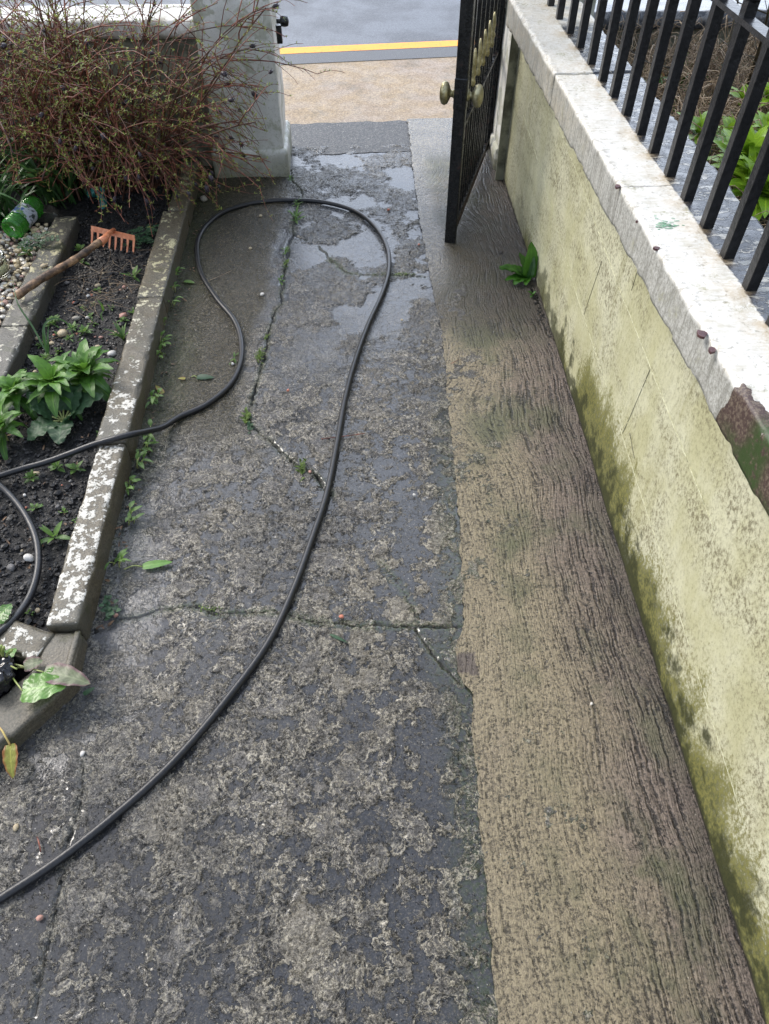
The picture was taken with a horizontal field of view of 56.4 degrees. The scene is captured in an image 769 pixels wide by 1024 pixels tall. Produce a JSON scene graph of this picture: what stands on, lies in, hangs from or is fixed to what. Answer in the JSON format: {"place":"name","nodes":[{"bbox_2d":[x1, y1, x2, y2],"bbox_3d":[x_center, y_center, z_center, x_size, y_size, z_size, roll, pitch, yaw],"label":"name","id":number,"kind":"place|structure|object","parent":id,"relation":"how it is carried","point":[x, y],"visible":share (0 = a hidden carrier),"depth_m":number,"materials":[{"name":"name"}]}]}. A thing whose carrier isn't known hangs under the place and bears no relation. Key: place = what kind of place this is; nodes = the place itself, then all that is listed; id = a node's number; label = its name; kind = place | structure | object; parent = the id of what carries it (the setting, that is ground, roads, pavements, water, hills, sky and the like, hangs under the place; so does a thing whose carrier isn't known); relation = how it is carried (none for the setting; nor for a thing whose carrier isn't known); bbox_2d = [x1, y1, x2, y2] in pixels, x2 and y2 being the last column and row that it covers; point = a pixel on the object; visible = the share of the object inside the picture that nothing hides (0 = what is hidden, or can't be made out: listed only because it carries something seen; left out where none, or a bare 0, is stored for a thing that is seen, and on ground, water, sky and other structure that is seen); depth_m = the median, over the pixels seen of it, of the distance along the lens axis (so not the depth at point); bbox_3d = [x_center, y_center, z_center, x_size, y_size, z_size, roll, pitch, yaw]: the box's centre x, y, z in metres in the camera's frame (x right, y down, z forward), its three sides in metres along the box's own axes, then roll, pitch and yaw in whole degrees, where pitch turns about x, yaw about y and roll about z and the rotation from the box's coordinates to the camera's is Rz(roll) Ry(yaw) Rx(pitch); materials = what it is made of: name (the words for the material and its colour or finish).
{"place":"outdoors","nodes":[
{"label":"outdoors","id":0,"kind":"place"},
{"bbox_2d":[0,223,48,326],"bbox_3d":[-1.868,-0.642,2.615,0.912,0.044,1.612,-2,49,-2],"label":"gravel","id":1,"kind":"structure","parent":0,"point":[23,263],"depth_m":2.94,"materials":[{"name":"gravel"}]},
{"bbox_2d":[0,250,9,279],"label":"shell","id":2,"kind":"object","parent":1,"relation":"on","point":[4,268],"visible":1,"depth_m":2.83,"materials":[{"name":"white"}]},
{"bbox_2d":[1,196,43,238],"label":"green bottle","id":3,"kind":"object","parent":1,"relation":"on","point":[17,222],"visible":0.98,"depth_m":3.06,"materials":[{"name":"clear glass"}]},
{"bbox_2d":[18,246,31,255],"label":"seedling","id":4,"kind":"object","parent":1,"relation":"on","point":[22,248],"visible":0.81,"depth_m":2.96,"materials":[{"name":"green plant"}]},
{"bbox_2d":[16,231,58,252],"bbox_3d":[-1.445,-1.119,2.988,0.182,0.038,0.138,-35,58,-27],"label":"ferny weed","id":5,"kind":"object","parent":1,"relation":"on","point":[31,246],"visible":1,"depth_m":2.98,"materials":[{"name":"green plant"}]},
{"bbox_2d":[0,155,200,681],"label":"soil bed","id":6,"kind":"object","parent":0,"point":[77,209],"visible":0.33,"depth_m":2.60,"materials":[{"name":"soil"}]},
{"bbox_2d":[6,563,14,571],"bbox_3d":[-1.021,0.151,1.962,0.028,0.016,0.020,22,52,18],"label":"pebble","id":7,"kind":"object","parent":6,"relation":"on","point":[10,567],"visible":1,"depth_m":1.96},
{"bbox_2d":[0,396,26,459],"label":"lance leaf plant","id":8,"kind":"object","parent":6,"relation":"on","point":[8,423],"visible":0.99,"depth_m":2.24,"materials":[{"name":"plant"}]},
{"bbox_2d":[0,326,33,391],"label":"gravel edging","id":9,"kind":"object","parent":6,"relation":"on","point":[16,342],"visible":0.54,"depth_m":2.55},
{"bbox_2d":[0,369,37,419],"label":"lance leaf plant","id":10,"kind":"object","parent":6,"relation":"on","point":[15,398],"visible":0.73,"depth_m":2.34,"materials":[{"name":"plant"}]},
{"bbox_2d":[0,618,54,665],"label":"broken concrete block","id":11,"kind":"object","parent":6,"relation":"on","point":[25,640],"depth_m":1.77,"materials":[{"name":"concrete"}]},
{"bbox_2d":[0,153,56,227],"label":"strap leaf clump","id":12,"kind":"object","parent":6,"relation":"on","point":[6,200],"visible":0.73,"depth_m":3.16,"materials":[{"name":"plant"}]},
{"bbox_2d":[23,554,34,561],"bbox_3d":[-0.982,0.127,1.982,0.029,0.019,0.024,21,52,18],"label":"pebble","id":13,"kind":"object","parent":6,"relation":"on","point":[29,557],"visible":0.99,"depth_m":1.98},
{"bbox_2d":[0,211,58,223],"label":"edging return","id":14,"kind":"object","parent":6,"relation":"on","point":[46,217],"visible":0.15,"depth_m":3.21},
{"bbox_2d":[0,98,62,186],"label":"strap leaf clump","id":15,"kind":"object","parent":6,"relation":"on","point":[4,155],"visible":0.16,"depth_m":3.38,"materials":[{"name":"plant"}]},
{"bbox_2d":[23,469,39,482],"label":"seedling","id":16,"kind":"object","parent":6,"relation":"on","point":[29,475],"visible":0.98,"depth_m":2.19,"materials":[{"name":"green plant"}]},
{"bbox_2d":[27,503,43,510],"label":"seedling","id":17,"kind":"object","parent":6,"relation":"on","point":[36,505],"visible":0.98,"depth_m":2.11,"materials":[{"name":"green plant"}]},
{"bbox_2d":[1,216,79,336],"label":"gravel edging","id":18,"kind":"object","parent":6,"relation":"on","point":[33,304],"visible":0.53,"depth_m":2.87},
{"bbox_2d":[13,282,75,353],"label":"bulb leaves","id":19,"kind":"object","parent":6,"relation":"on","point":[45,346],"visible":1,"depth_m":2.58,"materials":[{"name":"green plant"}]},
{"bbox_2d":[7,350,82,420],"bbox_3d":[-1.104,-0.427,2.368,0.235,0.191,0.282,-2,49,-2],"label":"lance leaf plant","id":20,"kind":"object","parent":6,"relation":"on","point":[53,375],"visible":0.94,"depth_m":2.31,"materials":[{"name":"plant"}]},
{"bbox_2d":[0,604,90,702],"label":"dock plant","id":21,"kind":"object","parent":6,"relation":"on","point":[50,680],"visible":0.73,"depth_m":1.68,"materials":[{"name":"green plant"}]},
{"bbox_2d":[40,352,52,361],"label":"seedling","id":22,"kind":"object","parent":6,"relation":"on","point":[45,355],"visible":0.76,"depth_m":2.59,"materials":[{"name":"green plant"}]},
{"bbox_2d":[45,316,58,327],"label":"seedling","id":23,"kind":"object","parent":6,"relation":"on","point":[51,322],"visible":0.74,"depth_m":2.71,"materials":[{"name":"green plant"}]},
{"bbox_2d":[39,520,70,543],"bbox_3d":[-0.934,0.064,2.024,0.119,0.051,0.083,-2,49,-2],"label":"seedling","id":24,"kind":"object","parent":6,"relation":"on","point":[45,529],"visible":0.94,"depth_m":2.03,"materials":[{"name":"green plant"}]},
{"bbox_2d":[48,461,64,471],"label":"seedling","id":25,"kind":"object","parent":6,"relation":"on","point":[53,466],"visible":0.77,"depth_m":2.21,"materials":[{"name":"green plant"}]},
{"bbox_2d":[57,329,67,337],"bbox_3d":[-1.200,-0.666,2.674,0.036,0.024,0.039,14,50,12],"label":"pebble","id":26,"kind":"object","parent":6,"relation":"on","point":[62,332],"visible":0.95,"depth_m":2.66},
{"bbox_2d":[26,381,103,443],"bbox_3d":[-1.068,-0.329,2.321,0.214,0.094,0.253,21,52,18],"label":"broad leaf plant","id":27,"kind":"object","parent":6,"relation":"on","point":[61,430],"visible":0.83,"depth_m":2.32,"materials":[{"name":"plant"}]},
{"bbox_2d":[0,114,129,208],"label":"strap leaf clump","id":28,"kind":"object","parent":6,"relation":"on","point":[48,196],"visible":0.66,"depth_m":3.24,"materials":[{"name":"plant"}]},
{"bbox_2d":[66,321,78,331],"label":"seedling","id":29,"kind":"object","parent":6,"relation":"on","point":[73,325],"visible":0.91,"depth_m":2.68,"materials":[{"name":"green plant"}]},
{"bbox_2d":[13,226,134,299],"bbox_3d":[-1.225,-0.987,2.889,0.211,0.114,0.589,11,50,9],"label":"garden rake","id":30,"kind":"object","parent":6,"relation":"on","point":[47,275],"visible":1,"depth_m":2.87,"materials":[{"name":"brown wood"}]},
{"bbox_2d":[65,460,85,473],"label":"seedling","id":31,"kind":"object","parent":6,"relation":"on","point":[75,467],"visible":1,"depth_m":2.21,"materials":[{"name":"green plant"}]},
{"bbox_2d":[73,244,84,250],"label":"seedling","id":32,"kind":"object","parent":6,"relation":"on","point":[79,247],"visible":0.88,"depth_m":3.08,"materials":[{"name":"green plant"}]},
{"bbox_2d":[47,338,119,401],"bbox_3d":[-1.023,-0.456,2.420,0.280,0.180,0.265,-2,49,-2],"label":"lance leaf plant","id":33,"kind":"object","parent":6,"relation":"on","point":[87,367],"visible":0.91,"depth_m":2.38,"materials":[{"name":"plant"}]},
{"bbox_2d":[77,324,92,335],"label":"seedling","id":34,"kind":"object","parent":6,"relation":"on","point":[82,328],"visible":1,"depth_m":2.67,"materials":[{"name":"green plant"}]},
{"bbox_2d":[46,238,145,340],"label":"dry stalks","id":35,"kind":"object","parent":6,"relation":"on","point":[126,284],"visible":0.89,"depth_m":2.86,"materials":[{"name":"plant"}]},
{"bbox_2d":[87,186,107,208],"bbox_3d":[-1.324,-1.467,3.349,0.079,0.068,0.165,-32,56,-25],"label":"plastic rag","id":36,"kind":"object","parent":6,"relation":"on","point":[104,200],"visible":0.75,"depth_m":3.35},
{"bbox_2d":[97,299,103,320],"bbox_3d":[-1.079,-0.771,2.734,0.017,0.058,0.060,-11,50,-10],"label":"grass blade","id":37,"kind":"object","parent":6,"relation":"on","point":[102,306],"depth_m":2.73,"materials":[{"name":"green plant"}]},
{"bbox_2d":[107,350,115,356],"bbox_3d":[-0.995,-0.577,2.617,0.034,0.020,0.025,-9,60,-17],"label":"pebble","id":38,"kind":"object","parent":6,"relation":"on","point":[112,353],"visible":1,"depth_m":2.61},
{"bbox_2d":[106,321,128,340],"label":"grassy weed","id":39,"kind":"object","parent":6,"relation":"on","point":[121,333],"visible":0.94,"depth_m":2.66,"materials":[{"name":"green plant"}]},
{"bbox_2d":[120,265,140,281],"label":"seedling","id":40,"kind":"object","parent":6,"relation":"on","point":[134,272],"visible":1,"depth_m":2.94,"materials":[{"name":"green plant"}]},
{"bbox_2d":[123,223,158,247],"bbox_3d":[-1.050,-1.190,3.120,0.190,0.038,0.221,-2,49,-2],"label":"ferny weed","id":41,"kind":"object","parent":6,"relation":"on","point":[148,229],"visible":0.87,"depth_m":3.13,"materials":[{"name":"green plant"}]},
{"bbox_2d":[0,0,344,236],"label":"shrub","id":42,"kind":"object","parent":6,"relation":"on","point":[105,120],"visible":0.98,"depth_m":3.05,"materials":[{"name":"red plant"}]},
{"bbox_2d":[0,0,476,53],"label":"road","id":43,"kind":"structure","parent":0,"point":[313,23],"depth_m":5.35,"materials":[{"name":"asphalt"}]},
{"bbox_2d":[280,46,456,64],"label":"road kerb","id":44,"kind":"structure","parent":43,"relation":"on","point":[365,55],"depth_m":4.82,"materials":[{"name":"concrete"}]},
{"bbox_2d":[280,40,474,53],"bbox_3d":[-0.275,-3.179,4.917,24.108,0.001,0.124,-6,49,-5],"label":"yellow line","id":45,"kind":"object","parent":43,"relation":"on","point":[367,47],"visible":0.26,"depth_m":4.93,"materials":[{"name":"paint"}]},
{"bbox_2d":[0,144,613,1023],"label":"path","id":46,"kind":"structure","parent":0,"point":[294,836],"depth_m":1.74,"materials":[{"name":"concrete"}]},
{"bbox_2d":[0,649,18,697],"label":"black plastic bag","id":47,"kind":"object","parent":46,"relation":"on","point":[8,673],"visible":0.72,"depth_m":1.70,"materials":[{"name":"plastic"}]},
{"bbox_2d":[13,823,18,830],"bbox_3d":[-0.785,0.673,1.529,0.012,0.011,0.015,-26,54,-21],"label":"pebble","id":48,"kind":"object","parent":46,"relation":"on","point":[15,827],"visible":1,"depth_m":1.53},
{"bbox_2d":[36,915,42,920],"bbox_3d":[-0.681,0.802,1.417,0.015,0.008,0.011,-8,37,-21],"label":"pebble","id":49,"kind":"object","parent":46,"relation":"on","point":[39,917],"visible":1,"depth_m":1.42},
{"bbox_2d":[0,666,80,763],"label":"diagonal edging","id":50,"kind":"object","parent":46,"relation":"on","point":[21,723],"visible":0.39,"depth_m":1.67,"materials":[{"name":"concrete"}]},
{"bbox_2d":[0,727,17,778],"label":"hanging leaf","id":51,"kind":"object","parent":50,"relation":"hanging from","point":[10,755],"visible":1,"depth_m":1.59,"materials":[{"name":"plant"}]},
{"bbox_2d":[36,631,87,673],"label":"broken kerb end","id":52,"kind":"structure","parent":46,"relation":"on","point":[68,648],"depth_m":1.76,"materials":[{"name":"concrete"}]},
{"bbox_2d":[83,687,94,695],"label":"fallen leaf","id":53,"kind":"object","parent":46,"relation":"on","point":[87,691],"visible":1,"depth_m":1.74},
{"bbox_2d":[46,444,131,639],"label":"garden kerb","id":54,"kind":"structure","parent":46,"relation":"on","point":[77,595],"depth_m":1.96,"materials":[{"name":"concrete"}]},
{"bbox_2d":[0,196,212,628],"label":"leaf litter","id":55,"kind":"object","parent":46,"relation":"on","point":[107,580],"visible":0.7,"depth_m":2.16,"materials":[{"name":"plant"}]},
{"bbox_2d":[99,595,120,620],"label":"scalloped weed","id":56,"kind":"object","parent":46,"relation":"on","point":[108,610],"visible":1,"depth_m":1.88,"materials":[{"name":"green plant"}]},
{"bbox_2d":[104,548,131,569],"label":"kerb weed","id":57,"kind":"object","parent":46,"relation":"on","point":[120,555],"visible":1,"depth_m":1.98,"materials":[{"name":"green plant"}]},
{"bbox_2d":[95,297,167,458],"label":"garden kerb","id":58,"kind":"structure","parent":46,"relation":"on","point":[129,394],"depth_m":2.44,"materials":[{"name":"concrete"}]},
{"bbox_2d":[125,501,144,524],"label":"kerb weed","id":59,"kind":"object","parent":46,"relation":"on","point":[131,510],"visible":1,"depth_m":2.09,"materials":[{"name":"green plant"}]},
{"bbox_2d":[91,182,203,633],"bbox_3d":[-0.813,-0.673,2.723,0.080,0.018,2.634,-2,49,-2],"label":"soil gap","id":60,"kind":"object","parent":46,"relation":"on","point":[115,554],"visible":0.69,"depth_m":2.10,"materials":[{"name":"soil"}]},
{"bbox_2d":[125,475,140,494],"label":"kerb weed","id":61,"kind":"object","parent":60,"relation":"on","point":[132,478],"visible":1,"depth_m":2.17,"materials":[{"name":"green plant"}]},
{"bbox_2d":[135,450,153,468],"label":"kerb weed","id":62,"kind":"object","parent":60,"relation":"on","point":[137,457],"visible":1,"depth_m":2.23,"materials":[{"name":"green plant"}]},
{"bbox_2d":[145,388,162,407],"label":"kerb weed","id":63,"kind":"object","parent":60,"relation":"on","point":[152,397],"visible":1,"depth_m":2.43,"materials":[{"name":"green plant"}]},
{"bbox_2d":[156,343,165,358],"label":"kerb weed","id":64,"kind":"object","parent":60,"relation":"on","point":[159,351],"visible":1,"depth_m":2.60,"materials":[{"name":"green plant"}]},
{"bbox_2d":[160,330,170,348],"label":"kerb weed","id":65,"kind":"object","parent":60,"relation":"on","point":[163,339],"visible":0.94,"depth_m":2.65,"materials":[{"name":"green plant"}]},
{"bbox_2d":[168,296,182,307],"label":"kerb weed","id":66,"kind":"object","parent":60,"relation":"on","point":[175,299],"visible":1,"depth_m":2.82,"materials":[{"name":"green plant"}]},
{"bbox_2d":[200,195,207,201],"bbox_3d":[-0.860,-1.493,3.417,0.033,0.026,0.042,-12,50,-10],"label":"pebble","id":67,"kind":"object","parent":60,"relation":"on","point":[203,198],"visible":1,"depth_m":3.40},
{"bbox_2d":[124,560,171,569],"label":"fallen leaf","id":68,"kind":"object","parent":46,"relation":"on","point":[152,564],"visible":1,"depth_m":1.99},
{"bbox_2d":[136,436,159,451],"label":"kerb weed","id":69,"kind":"object","parent":46,"relation":"on","point":[148,439],"visible":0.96,"depth_m":2.27,"materials":[{"name":"green plant"}]},
{"bbox_2d":[143,419,155,441],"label":"kerb weed","id":70,"kind":"object","parent":46,"relation":"on","point":[150,434],"visible":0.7,"depth_m":2.30,"materials":[{"name":"green plant"}]},
{"bbox_2d":[137,210,188,313],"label":"garden kerb","id":71,"kind":"structure","parent":46,"relation":"on","point":[159,279],"depth_m":2.94,"materials":[{"name":"concrete"}]},
{"bbox_2d":[175,266,184,274],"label":"kerb weed","id":72,"kind":"object","parent":46,"relation":"on","point":[177,269],"visible":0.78,"depth_m":2.95,"materials":[{"name":"green plant"}]},
{"bbox_2d":[168,162,200,225],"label":"garden kerb","id":73,"kind":"structure","parent":46,"relation":"on","point":[187,204],"depth_m":3.33,"materials":[{"name":"concrete"}]},
{"bbox_2d":[0,198,391,903],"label":"hose","id":74,"kind":"object","parent":46,"relation":"on","point":[140,792],"visible":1,"depth_m":2.06,"materials":[{"name":"black rubber"}]},
{"bbox_2d":[191,374,213,379],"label":"fallen leaf","id":75,"kind":"object","parent":46,"relation":"on","point":[203,376],"visible":1,"depth_m":2.53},
{"bbox_2d":[198,606,221,613],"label":"crack weed","id":76,"kind":"object","parent":46,"relation":"on","point":[208,608],"visible":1,"depth_m":1.90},
{"bbox_2d":[190,0,291,177],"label":"gate pier","id":77,"kind":"structure","parent":46,"relation":"on","point":[275,144],"depth_m":3.32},
{"bbox_2d":[276,15,288,43],"bbox_3d":[-0.452,-2.145,3.189,0.060,0.107,0.048,-2,49,-2],"label":"latch keeper","id":78,"kind":"object","parent":77,"relation":"attached to","point":[281,22],"visible":0.98,"depth_m":3.17,"materials":[{"name":"black paint"}]},
{"bbox_2d":[239,407,250,422],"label":"crack weed","id":79,"kind":"object","parent":46,"relation":"on","point":[246,417],"visible":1,"depth_m":2.39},
{"bbox_2d":[247,416,253,433],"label":"crack weed","id":80,"kind":"object","parent":46,"relation":"on","point":[249,425],"visible":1,"depth_m":2.37,"materials":[{"name":"green plant"}]},
{"bbox_2d":[254,347,265,363],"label":"crack weed","id":81,"kind":"object","parent":46,"relation":"on","point":[259,355],"visible":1,"depth_m":2.61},
{"bbox_2d":[288,205,304,223],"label":"crack weed","id":82,"kind":"object","parent":46,"relation":"on","point":[296,214],"visible":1,"depth_m":3.29,"materials":[{"name":"green plant"}]},
{"bbox_2d":[295,458,306,480],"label":"crack weed","id":83,"kind":"object","parent":46,"relation":"on","point":[302,470],"visible":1,"depth_m":2.24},
{"bbox_2d":[329,634,347,642],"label":"fallen leaf","id":84,"kind":"object","parent":46,"relation":"on","point":[337,637],"visible":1,"depth_m":1.83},
{"bbox_2d":[281,56,456,135],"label":"pavement","id":85,"kind":"structure","parent":0,"point":[384,90],"depth_m":4.40,"materials":[{"name":"concrete"}]},
{"bbox_2d":[0,4,213,165],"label":"front wall","id":86,"kind":"structure","parent":85,"relation":"on","point":[167,18],"depth_m":3.28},
{"bbox_2d":[290,120,410,153],"bbox_3d":[-0.327,-2.045,3.922,0.962,0.001,0.454,-2,49,-2],"label":"pavement patch","id":87,"kind":"object","parent":85,"relation":"on","point":[369,136],"visible":0.69,"depth_m":3.94,"materials":[{"name":"concrete"}]},
{"bbox_2d":[487,0,595,169],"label":"gate pier","id":88,"kind":"structure","parent":85,"relation":"on","point":[493,147],"depth_m":3.50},
{"bbox_2d":[439,0,505,242],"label":"iron gate","id":89,"kind":"structure","parent":88,"relation":"attached to","point":[472,94],"depth_m":2.99,"materials":[{"name":"metal"}]},
{"bbox_2d":[593,0,768,69],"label":"neighbour front wall","id":90,"kind":"structure","parent":85,"relation":"on","point":[704,10],"depth_m":3.39,"materials":[{"name":"stone"}]},
{"bbox_2d":[406,118,764,1023],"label":"side path","id":91,"kind":"structure","parent":0,"point":[628,882],"depth_m":1.71,"materials":[{"name":"concrete"}]},
{"bbox_2d":[499,242,537,285],"bbox_3d":[0.539,-1.010,2.902,0.142,0.153,0.125,33,57,26],"label":"wall weed","id":92,"kind":"object","parent":91,"relation":"on","point":[526,272],"depth_m":2.92,"materials":[{"name":"green plant"}]},
{"bbox_2d":[530,279,550,344],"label":"wall foot dirt","id":93,"kind":"structure","parent":91,"relation":"on","point":[541,315],"depth_m":2.82,"materials":[{"name":"black soil"}]},
{"bbox_2d":[495,0,768,1023],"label":"garden wall","id":94,"kind":"structure","parent":91,"relation":"on","point":[657,314],"depth_m":1.67,"materials":[{"name":"paint"}]},
{"bbox_2d":[547,0,768,326],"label":"iron railing","id":95,"kind":"object","parent":94,"relation":"on","point":[745,19],"visible":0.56,"depth_m":1.65,"materials":[{"name":"metal"}]},
{"bbox_2d":[603,5,768,228],"bbox_3d":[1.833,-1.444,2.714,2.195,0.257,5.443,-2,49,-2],"label":"dry grass","id":96,"kind":"structure","parent":0,"point":[720,54],"depth_m":2.97,"materials":[{"name":"plant"}]},
{"bbox_2d":[678,70,689,90],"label":"broad weed","id":97,"kind":"object","parent":96,"relation":"on","point":[683,81],"visible":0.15,"depth_m":3.10,"materials":[{"name":"green plant"}]},
{"bbox_2d":[630,0,768,118],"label":"bare bush","id":98,"kind":"object","parent":96,"relation":"on","point":[756,56],"visible":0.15,"depth_m":2.87,"materials":[{"name":"brown plant"}]},
{"bbox_2d":[677,110,758,161],"bbox_3d":[1.173,-1.231,2.509,0.333,0.285,0.440,-2,49,-2],"label":"leafy plant","id":99,"kind":"object","parent":96,"relation":"on","point":[729,122],"visible":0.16,"depth_m":2.50,"materials":[{"name":"plant"}]},
{"bbox_2d":[707,125,767,189],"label":"leafy plant","id":100,"kind":"object","parent":96,"relation":"on","point":[753,139],"visible":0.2,"depth_m":2.28,"materials":[{"name":"plant"}]},
{"bbox_2d":[710,145,768,220],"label":"leafy plant","id":101,"kind":"object","parent":96,"relation":"on","point":[747,164],"visible":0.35,"depth_m":2.19,"materials":[{"name":"plant"}]},
{"bbox_2d":[729,82,768,114],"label":"leafy plant","id":102,"kind":"object","parent":96,"relation":"on","point":[742,95],"visible":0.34,"depth_m":2.72,"materials":[{"name":"plant"}]},
{"bbox_2d":[730,110,768,133],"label":"leafy plant","id":103,"kind":"object","parent":96,"relation":"on","point":[763,118],"visible":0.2,"depth_m":2.50,"materials":[{"name":"plant"}]},
{"bbox_2d":[641,53,764,223],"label":"green grass","id":104,"kind":"structure","parent":0,"point":[705,102],"depth_m":3.16,"materials":[{"name":"green plant"}]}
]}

